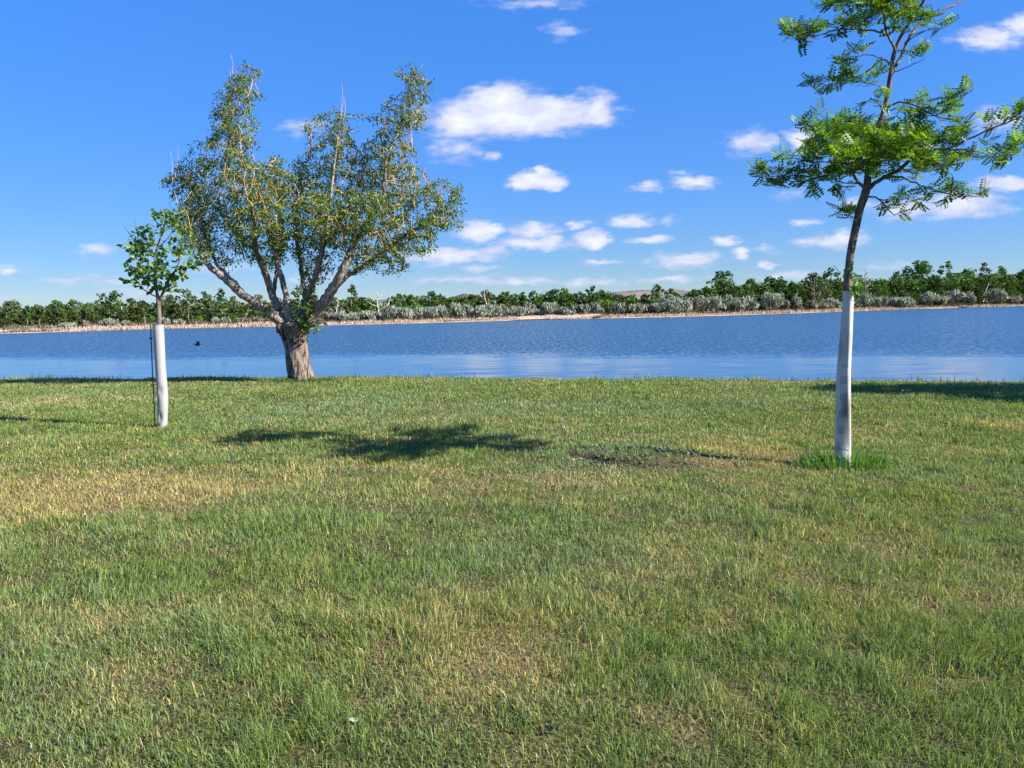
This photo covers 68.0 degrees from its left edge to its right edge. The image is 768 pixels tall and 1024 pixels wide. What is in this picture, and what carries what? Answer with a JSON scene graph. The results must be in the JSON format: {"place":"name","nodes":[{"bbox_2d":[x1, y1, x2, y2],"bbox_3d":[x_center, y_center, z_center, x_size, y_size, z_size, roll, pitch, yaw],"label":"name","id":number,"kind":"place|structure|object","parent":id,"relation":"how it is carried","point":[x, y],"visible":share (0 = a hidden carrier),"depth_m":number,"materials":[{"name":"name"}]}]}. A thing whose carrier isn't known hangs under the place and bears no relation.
{"place":"outdoors","nodes":[
{"label":"outdoors","id":0,"kind":"place"},
{"bbox_2d":[2,328,68,331],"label":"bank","id":1,"kind":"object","parent":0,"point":[28,330],"visible":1,"depth_m":123.92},
{"bbox_2d":[0,301,1021,333],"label":"bank","id":2,"kind":"structure","parent":0,"point":[65,330],"depth_m":153.13,"materials":[{"name":"sand"}]},
{"bbox_2d":[0,311,14,327],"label":"juniper","id":3,"kind":"object","parent":2,"relation":"on","point":[7,318],"visible":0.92,"depth_m":130.43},
{"bbox_2d":[0,300,21,321],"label":"cottonwood tree","id":4,"kind":"object","parent":2,"relation":"on","point":[13,307],"visible":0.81,"depth_m":134.32,"materials":[{"name":"plant"}]},
{"bbox_2d":[14,313,27,328],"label":"juniper","id":5,"kind":"object","parent":2,"relation":"on","point":[20,319],"visible":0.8,"depth_m":131.40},
{"bbox_2d":[22,305,32,326],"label":"cottonwood tree","id":6,"kind":"object","parent":2,"relation":"on","point":[26,309],"visible":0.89,"depth_m":135.52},
{"bbox_2d":[31,308,49,327],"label":"juniper","id":7,"kind":"object","parent":2,"relation":"on","point":[37,317],"visible":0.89,"depth_m":132.91,"materials":[{"name":"plant"}]},
{"bbox_2d":[44,308,67,326],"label":"juniper","id":8,"kind":"object","parent":2,"relation":"on","point":[60,314],"visible":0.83,"depth_m":134.18,"materials":[{"name":"plant"}]},
{"bbox_2d":[47,300,69,321],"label":"cottonwood tree","id":9,"kind":"object","parent":2,"relation":"on","point":[58,304],"visible":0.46,"depth_m":138.08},
{"bbox_2d":[64,311,80,325],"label":"juniper","id":10,"kind":"object","parent":2,"relation":"on","point":[72,317],"visible":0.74,"depth_m":135.83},
{"bbox_2d":[66,299,81,323],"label":"cottonwood tree","id":11,"kind":"object","parent":2,"relation":"on","point":[71,302],"visible":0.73,"depth_m":142.44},
{"bbox_2d":[79,308,102,325],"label":"juniper","id":12,"kind":"object","parent":2,"relation":"on","point":[87,313],"visible":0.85,"depth_m":137.29,"materials":[{"name":"plant"}]},
{"bbox_2d":[93,293,113,317],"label":"cottonwood tree","id":13,"kind":"object","parent":2,"relation":"on","point":[101,296],"visible":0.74,"depth_m":146.72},
{"bbox_2d":[98,317,120,326],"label":"silver shrub","id":14,"kind":"object","parent":2,"relation":"on","point":[110,322],"visible":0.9,"depth_m":136.07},
{"bbox_2d":[101,309,119,324],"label":"juniper","id":15,"kind":"object","parent":2,"relation":"on","point":[105,313],"visible":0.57,"depth_m":139.48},
{"bbox_2d":[105,290,126,317],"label":"cottonwood tree","id":16,"kind":"object","parent":2,"relation":"on","point":[114,296],"visible":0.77,"depth_m":145.87,"materials":[{"name":"plant"}]},
{"bbox_2d":[115,305,141,325],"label":"juniper","id":17,"kind":"object","parent":2,"relation":"on","point":[123,315],"visible":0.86,"depth_m":141.53,"materials":[{"name":"plant"}]},
{"bbox_2d":[123,298,148,316],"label":"cottonwood tree","id":18,"kind":"object","parent":2,"relation":"on","point":[132,301],"visible":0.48,"depth_m":151.34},
{"bbox_2d":[134,306,152,324],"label":"juniper","id":19,"kind":"object","parent":2,"relation":"on","point":[139,310],"visible":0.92,"depth_m":142.18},
{"bbox_2d":[154,294,180,315],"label":"cottonwood tree","id":20,"kind":"object","parent":2,"relation":"on","point":[166,300],"visible":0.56,"depth_m":149.75,"materials":[{"name":"plant"}]},
{"bbox_2d":[169,304,187,323],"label":"juniper","id":21,"kind":"object","parent":2,"relation":"on","point":[180,314],"visible":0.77,"depth_m":143.47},
{"bbox_2d":[178,288,197,322],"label":"cottonwood tree","id":22,"kind":"object","parent":2,"relation":"on","point":[192,299],"visible":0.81,"depth_m":149.53,"materials":[{"name":"plant"}]},
{"bbox_2d":[186,305,206,323],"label":"juniper","id":23,"kind":"object","parent":2,"relation":"on","point":[197,313],"visible":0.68,"depth_m":143.93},
{"bbox_2d":[195,291,218,317],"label":"cottonwood tree","id":24,"kind":"object","parent":2,"relation":"on","point":[207,297],"visible":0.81,"depth_m":150.68,"materials":[{"name":"plant"}]},
{"bbox_2d":[203,312,223,322],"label":"juniper","id":25,"kind":"object","parent":2,"relation":"on","point":[218,315],"visible":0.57,"depth_m":144.45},
{"bbox_2d":[213,288,231,314],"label":"cottonwood tree","id":26,"kind":"object","parent":2,"relation":"on","point":[220,298],"visible":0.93,"depth_m":148.83,"materials":[{"name":"plant"}]},
{"bbox_2d":[227,295,242,316],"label":"cottonwood tree","id":27,"kind":"object","parent":2,"relation":"on","point":[236,305],"visible":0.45,"depth_m":153.52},
{"bbox_2d":[226,306,244,322],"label":"juniper","id":28,"kind":"object","parent":2,"relation":"on","point":[232,311],"visible":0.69,"depth_m":145.05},
{"bbox_2d":[244,294,266,315],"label":"cottonwood tree","id":29,"kind":"object","parent":2,"relation":"on","point":[259,298],"visible":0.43,"depth_m":152.61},
{"bbox_2d":[290,285,302,313],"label":"cottonwood tree","id":30,"kind":"object","parent":2,"relation":"on","point":[295,294],"visible":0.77,"depth_m":155.79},
{"bbox_2d":[324,297,343,312],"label":"cottonwood tree","id":31,"kind":"object","parent":2,"relation":"on","point":[333,303],"visible":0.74,"depth_m":154.23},
{"bbox_2d":[327,312,348,321],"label":"silver shrub","id":32,"kind":"object","parent":2,"relation":"on","point":[337,316],"visible":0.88,"depth_m":145.17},
{"bbox_2d":[347,284,359,311],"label":"cottonwood tree","id":33,"kind":"object","parent":2,"relation":"on","point":[353,304],"visible":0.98,"depth_m":155.74,"materials":[{"name":"plant"}]},
{"bbox_2d":[342,311,365,320],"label":"silver shrub","id":34,"kind":"object","parent":2,"relation":"on","point":[351,315],"visible":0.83,"depth_m":145.51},
{"bbox_2d":[356,310,377,319],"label":"silver shrub","id":35,"kind":"object","parent":2,"relation":"on","point":[368,314],"visible":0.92,"depth_m":145.96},
{"bbox_2d":[361,298,379,311],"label":"cottonwood tree","id":36,"kind":"object","parent":2,"relation":"on","point":[369,305],"visible":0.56,"depth_m":157.90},
{"bbox_2d":[374,310,386,320],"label":"silver shrub","id":37,"kind":"object","parent":2,"relation":"on","point":[382,315],"visible":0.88,"depth_m":146.92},
{"bbox_2d":[381,305,404,320],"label":"silver shrub","id":38,"kind":"object","parent":2,"relation":"on","point":[391,311],"visible":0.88,"depth_m":146.71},
{"bbox_2d":[386,293,406,307],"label":"cottonwood tree","id":39,"kind":"object","parent":2,"relation":"on","point":[397,298],"visible":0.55,"depth_m":160.00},
{"bbox_2d":[397,307,421,320],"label":"silver shrub","id":40,"kind":"object","parent":2,"relation":"on","point":[407,311],"visible":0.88,"depth_m":147.23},
{"bbox_2d":[401,294,420,308],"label":"cottonwood tree","id":41,"kind":"object","parent":2,"relation":"on","point":[410,298],"visible":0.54,"depth_m":163.98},
{"bbox_2d":[408,307,429,319],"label":"silver shrub","id":42,"kind":"object","parent":2,"relation":"on","point":[419,311],"visible":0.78,"depth_m":148.78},
{"bbox_2d":[421,291,441,306],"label":"cottonwood tree","id":43,"kind":"object","parent":2,"relation":"on","point":[431,302],"visible":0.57,"depth_m":165.53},
{"bbox_2d":[421,306,443,319],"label":"silver shrub","id":44,"kind":"object","parent":2,"relation":"on","point":[434,311],"visible":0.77,"depth_m":149.70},
{"bbox_2d":[443,296,456,315],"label":"cottonwood tree","id":45,"kind":"object","parent":2,"relation":"on","point":[450,300],"visible":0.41,"depth_m":165.80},
{"bbox_2d":[448,302,463,318],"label":"silver shrub","id":46,"kind":"object","parent":2,"relation":"on","point":[455,308],"visible":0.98,"depth_m":152.16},
{"bbox_2d":[458,304,475,318],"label":"silver shrub","id":47,"kind":"object","parent":2,"relation":"on","point":[466,309],"visible":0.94,"depth_m":153.12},
{"bbox_2d":[445,317,517,321],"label":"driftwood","id":48,"kind":"object","parent":2,"relation":"on","point":[480,318],"visible":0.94,"depth_m":150.51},
{"bbox_2d":[469,305,496,317],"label":"silver shrub","id":49,"kind":"object","parent":2,"relation":"on","point":[481,310],"visible":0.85,"depth_m":153.63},
{"bbox_2d":[476,290,495,305],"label":"cottonwood tree","id":50,"kind":"object","parent":2,"relation":"on","point":[488,296],"visible":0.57,"depth_m":168.90,"materials":[{"name":"plant"}]},
{"bbox_2d":[485,304,504,317],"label":"silver shrub","id":51,"kind":"object","parent":2,"relation":"on","point":[498,310],"visible":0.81,"depth_m":155.44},
{"bbox_2d":[495,291,514,307],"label":"cottonwood tree","id":52,"kind":"object","parent":2,"relation":"on","point":[506,297],"visible":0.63,"depth_m":174.00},
{"bbox_2d":[0,272,1023,325],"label":"woodland","id":53,"kind":"object","parent":2,"relation":"on","point":[909,286],"visible":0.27,"depth_m":193.48,"materials":[{"name":"plant"}]},
{"bbox_2d":[0,304,1023,332],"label":"reeds","id":54,"kind":"object","parent":2,"relation":"on","point":[169,326],"visible":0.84,"depth_m":146.86,"materials":[{"name":"plant"}]},
{"bbox_2d":[0,302,1023,329],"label":"shore brush","id":55,"kind":"object","parent":2,"relation":"on","point":[9,327],"visible":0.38,"depth_m":152.36,"materials":[{"name":"plant"}]},
{"bbox_2d":[508,305,529,316],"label":"silver shrub","id":56,"kind":"object","parent":2,"relation":"on","point":[515,310],"visible":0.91,"depth_m":159.73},
{"bbox_2d":[518,291,529,306],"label":"cottonwood tree","id":57,"kind":"object","parent":2,"relation":"on","point":[524,297],"visible":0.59,"depth_m":181.69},
{"bbox_2d":[523,302,536,315],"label":"silver shrub","id":58,"kind":"object","parent":2,"relation":"on","point":[530,307],"visible":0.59,"depth_m":162.46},
{"bbox_2d":[538,288,560,312],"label":"cottonwood tree","id":59,"kind":"object","parent":2,"relation":"on","point":[552,292],"visible":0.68,"depth_m":179.78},
{"bbox_2d":[540,302,559,314],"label":"silver shrub","id":60,"kind":"object","parent":2,"relation":"on","point":[549,308],"visible":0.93,"depth_m":162.53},
{"bbox_2d":[552,307,575,314],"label":"silver shrub","id":61,"kind":"object","parent":2,"relation":"on","point":[564,310],"visible":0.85,"depth_m":162.20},
{"bbox_2d":[578,304,591,313],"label":"silver shrub","id":62,"kind":"object","parent":2,"relation":"on","point":[584,309],"visible":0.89,"depth_m":162.42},
{"bbox_2d":[588,301,603,313],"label":"silver shrub","id":63,"kind":"object","parent":2,"relation":"on","point":[595,308],"visible":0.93,"depth_m":162.44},
{"bbox_2d":[594,289,612,310],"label":"cottonwood tree","id":64,"kind":"object","parent":2,"relation":"on","point":[600,293],"visible":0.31,"depth_m":183.19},
{"bbox_2d":[596,298,618,314],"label":"green bush","id":65,"kind":"object","parent":2,"relation":"on","point":[605,304],"visible":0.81,"depth_m":163.74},
{"bbox_2d":[607,301,625,314],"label":"silver shrub","id":66,"kind":"object","parent":2,"relation":"on","point":[618,307],"visible":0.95,"depth_m":162.77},
{"bbox_2d":[618,294,637,309],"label":"cottonwood tree","id":67,"kind":"object","parent":2,"relation":"on","point":[630,298],"visible":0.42,"depth_m":181.22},
{"bbox_2d":[627,303,644,314],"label":"silver shrub","id":68,"kind":"object","parent":2,"relation":"on","point":[635,308],"visible":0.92,"depth_m":163.04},
{"bbox_2d":[646,284,664,311],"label":"cottonwood tree","id":69,"kind":"object","parent":2,"relation":"on","point":[654,295],"visible":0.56,"depth_m":179.39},
{"bbox_2d":[648,302,668,313],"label":"silver shrub","id":70,"kind":"object","parent":2,"relation":"on","point":[658,307],"visible":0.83,"depth_m":164.34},
{"bbox_2d":[655,293,692,313],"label":"silver shrub","id":71,"kind":"object","parent":2,"relation":"on","point":[670,300],"visible":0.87,"depth_m":164.59,"materials":[{"name":"plant"}]},
{"bbox_2d":[679,296,699,312],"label":"brown shrub","id":72,"kind":"object","parent":2,"relation":"on","point":[693,301],"visible":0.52,"depth_m":167.49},
{"bbox_2d":[687,289,704,310],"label":"cottonwood tree","id":73,"kind":"object","parent":2,"relation":"on","point":[694,293],"visible":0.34,"depth_m":187.35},
{"bbox_2d":[687,295,709,312],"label":"silver shrub","id":74,"kind":"object","parent":2,"relation":"on","point":[703,301],"visible":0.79,"depth_m":167.74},
{"bbox_2d":[707,295,722,312],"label":"silver shrub","id":75,"kind":"object","parent":2,"relation":"on","point":[715,305],"visible":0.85,"depth_m":169.11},
{"bbox_2d":[712,270,745,303],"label":"cottonwood tree","id":76,"kind":"object","parent":2,"relation":"on","point":[721,280],"visible":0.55,"depth_m":194.33,"materials":[{"name":"plant"}]},
{"bbox_2d":[720,294,747,311],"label":"silver shrub","id":77,"kind":"object","parent":2,"relation":"on","point":[726,301],"visible":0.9,"depth_m":172.56,"materials":[{"name":"plant"}]},
{"bbox_2d":[740,296,759,311],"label":"silver shrub","id":78,"kind":"object","parent":2,"relation":"on","point":[754,304],"visible":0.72,"depth_m":174.41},
{"bbox_2d":[760,290,784,310],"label":"silver shrub","id":79,"kind":"object","parent":2,"relation":"on","point":[771,297],"visible":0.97,"depth_m":177.98,"materials":[{"name":"plant"}]},
{"bbox_2d":[770,276,787,308],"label":"cottonwood tree","id":80,"kind":"object","parent":2,"relation":"on","point":[779,283],"visible":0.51,"depth_m":201.50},
{"bbox_2d":[790,295,801,310],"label":"silver shrub","id":81,"kind":"object","parent":2,"relation":"on","point":[797,301],"visible":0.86,"depth_m":182.37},
{"bbox_2d":[802,291,815,308],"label":"juniper","id":82,"kind":"object","parent":2,"relation":"on","point":[809,296],"visible":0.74,"depth_m":189.06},
{"bbox_2d":[804,299,819,309],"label":"brown shrub","id":83,"kind":"object","parent":2,"relation":"on","point":[813,303],"visible":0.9,"depth_m":187.51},
{"bbox_2d":[800,272,833,300],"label":"cottonwood tree","id":84,"kind":"object","parent":2,"relation":"on","point":[818,284],"visible":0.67,"depth_m":204.17,"materials":[{"name":"plant"}]},
{"bbox_2d":[820,296,841,309],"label":"silver shrub","id":85,"kind":"object","parent":2,"relation":"on","point":[832,300],"visible":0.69,"depth_m":192.29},
{"bbox_2d":[820,267,843,297],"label":"cottonwood tree","id":86,"kind":"object","parent":2,"relation":"on","point":[828,273],"visible":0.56,"depth_m":211.86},
{"bbox_2d":[856,292,874,307],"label":"silver shrub","id":87,"kind":"object","parent":2,"relation":"on","point":[868,298],"visible":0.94,"depth_m":202.15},
{"bbox_2d":[872,296,890,307],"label":"silver shrub","id":88,"kind":"object","parent":2,"relation":"on","point":[878,300],"visible":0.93,"depth_m":205.57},
{"bbox_2d":[884,296,910,307],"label":"silver shrub","id":89,"kind":"object","parent":2,"relation":"on","point":[903,301],"visible":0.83,"depth_m":209.42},
{"bbox_2d":[891,260,942,294],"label":"cottonwood tree","id":90,"kind":"object","parent":2,"relation":"on","point":[921,269],"visible":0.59,"depth_m":242.92,"materials":[{"name":"plant"}]},
{"bbox_2d":[919,290,938,306],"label":"silver shrub","id":91,"kind":"object","parent":2,"relation":"on","point":[929,295],"visible":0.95,"depth_m":218.55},
{"bbox_2d":[937,260,961,286],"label":"cottonwood tree","id":92,"kind":"object","parent":2,"relation":"on","point":[939,271],"visible":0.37,"depth_m":256.62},
{"bbox_2d":[943,289,966,305],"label":"silver shrub","id":93,"kind":"object","parent":2,"relation":"on","point":[953,295],"visible":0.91,"depth_m":224.13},
{"bbox_2d":[957,268,980,292],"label":"cottonwood tree","id":94,"kind":"object","parent":2,"relation":"on","point":[967,272],"visible":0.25,"depth_m":254.88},
{"bbox_2d":[962,291,976,304],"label":"silver shrub","id":95,"kind":"object","parent":2,"relation":"on","point":[972,297],"visible":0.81,"depth_m":228.00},
{"bbox_2d":[966,287,988,304],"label":"juniper","id":96,"kind":"object","parent":2,"relation":"on","point":[978,292],"visible":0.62,"depth_m":232.33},
{"bbox_2d":[977,262,992,281],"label":"cottonwood tree","id":97,"kind":"object","parent":2,"relation":"on","point":[982,269],"visible":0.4,"depth_m":261.05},
{"bbox_2d":[983,288,1008,304],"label":"silver shrub","id":98,"kind":"object","parent":2,"relation":"on","point":[994,295],"visible":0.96,"depth_m":233.96,"materials":[{"name":"plant"}]},
{"bbox_2d":[1000,295,1023,303],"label":"brown shrub","id":99,"kind":"object","parent":2,"relation":"on","point":[1015,299],"visible":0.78,"depth_m":238.52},
{"bbox_2d":[0,374,1023,767],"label":"lawn","id":100,"kind":"structure","parent":0,"point":[664,714],"depth_m":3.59,"materials":[{"name":"plant"}]},
{"bbox_2d":[149,325,156,427],"bbox_3d":[-4.747,-0.083,10.086,0.138,1.386,0.054,2,7,25],"label":"steel stake","id":101,"kind":"object","parent":100,"relation":"in","point":[151,337],"visible":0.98,"depth_m":10.09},
{"bbox_2d":[152,324,167,428],"bbox_3d":[-4.680,-0.081,10.107,0.172,1.429,0.142,-1,6,0],"label":"tree guard","id":102,"kind":"object","parent":100,"relation":"on","point":[161,375],"visible":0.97,"depth_m":10.06,"materials":[{"name":"plastic"}]},
{"bbox_2d":[117,206,205,323],"bbox_3d":[-4.547,-0.862,10.022,1.320,2.909,0.829,-1,6,0],"label":"round leaved sapling","id":103,"kind":"object","parent":100,"relation":"on","point":[140,250],"visible":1,"depth_m":9.91,"materials":[{"name":"green plant"}]},
{"bbox_2d":[256,376,335,382],"bbox_3d":[-5.287,-0.130,18.587,1.952,0.204,1.074,-1,6,0],"label":"grass tuft","id":104,"kind":"object","parent":100,"relation":"on","point":[284,380],"visible":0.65,"depth_m":18.38,"materials":[{"name":"plant"}]},
{"bbox_2d":[159,56,467,380],"bbox_3d":[-4.850,-3.852,18.211,7.631,7.858,3.647,-1,6,0],"label":"pollard tree","id":105,"kind":"object","parent":100,"relation":"on","point":[292,332],"visible":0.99,"depth_m":18.01,"materials":[{"name":"green plant"}]},
{"bbox_2d":[62,420,1017,767],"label":"weeds","id":106,"kind":"object","parent":100,"relation":"on","point":[554,526],"visible":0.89,"depth_m":7.24,"materials":[{"name":"green plant"}]},
{"bbox_2d":[790,444,891,470],"bbox_3d":[3.053,0.642,7.037,0.944,0.264,0.608,0,6,11],"label":"grass tuft","id":107,"kind":"object","parent":100,"relation":"on","point":[867,462],"visible":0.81,"depth_m":6.97,"materials":[{"name":"plant"}]},
{"bbox_2d":[834,291,853,465],"bbox_3d":[3.060,-0.030,6.979,0.154,1.642,0.152,-1,6,0],"label":"tree guard","id":108,"kind":"object","parent":100,"relation":"on","point":[843,414],"visible":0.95,"depth_m":6.95,"materials":[{"name":"plastic"}]},
{"bbox_2d":[744,0,1023,295],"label":"honey locust","id":109,"kind":"object","parent":100,"relation":"on","point":[879,139],"visible":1,"depth_m":6.46,"materials":[{"name":"green plant"}]},
{"bbox_2d":[0,306,1023,381],"bbox_3d":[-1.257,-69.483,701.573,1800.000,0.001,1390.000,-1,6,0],"label":"water","id":110,"kind":"structure","parent":0,"point":[982,344],"depth_m":52.41,"materials":[{"name":"blue liquid"}]},
{"bbox_2d":[0,0,1023,314],"label":"sky","id":111,"kind":"structure","parent":0,"point":[607,145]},
{"bbox_2d":[1,370,1023,381],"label":"waterside grass","id":112,"kind":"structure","parent":0,"point":[918,379],"depth_m":19.16,"materials":[{"name":"plant"}]},
{"bbox_2d":[509,313,599,319],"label":"beach","id":113,"kind":"structure","parent":0,"point":[558,315],"depth_m":159.98,"materials":[{"name":"sand"}]},
{"bbox_2d":[611,288,690,299],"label":"hill","id":114,"kind":"structure","parent":0,"point":[638,293],"depth_m":605.02,"materials":[{"name":"soil"}]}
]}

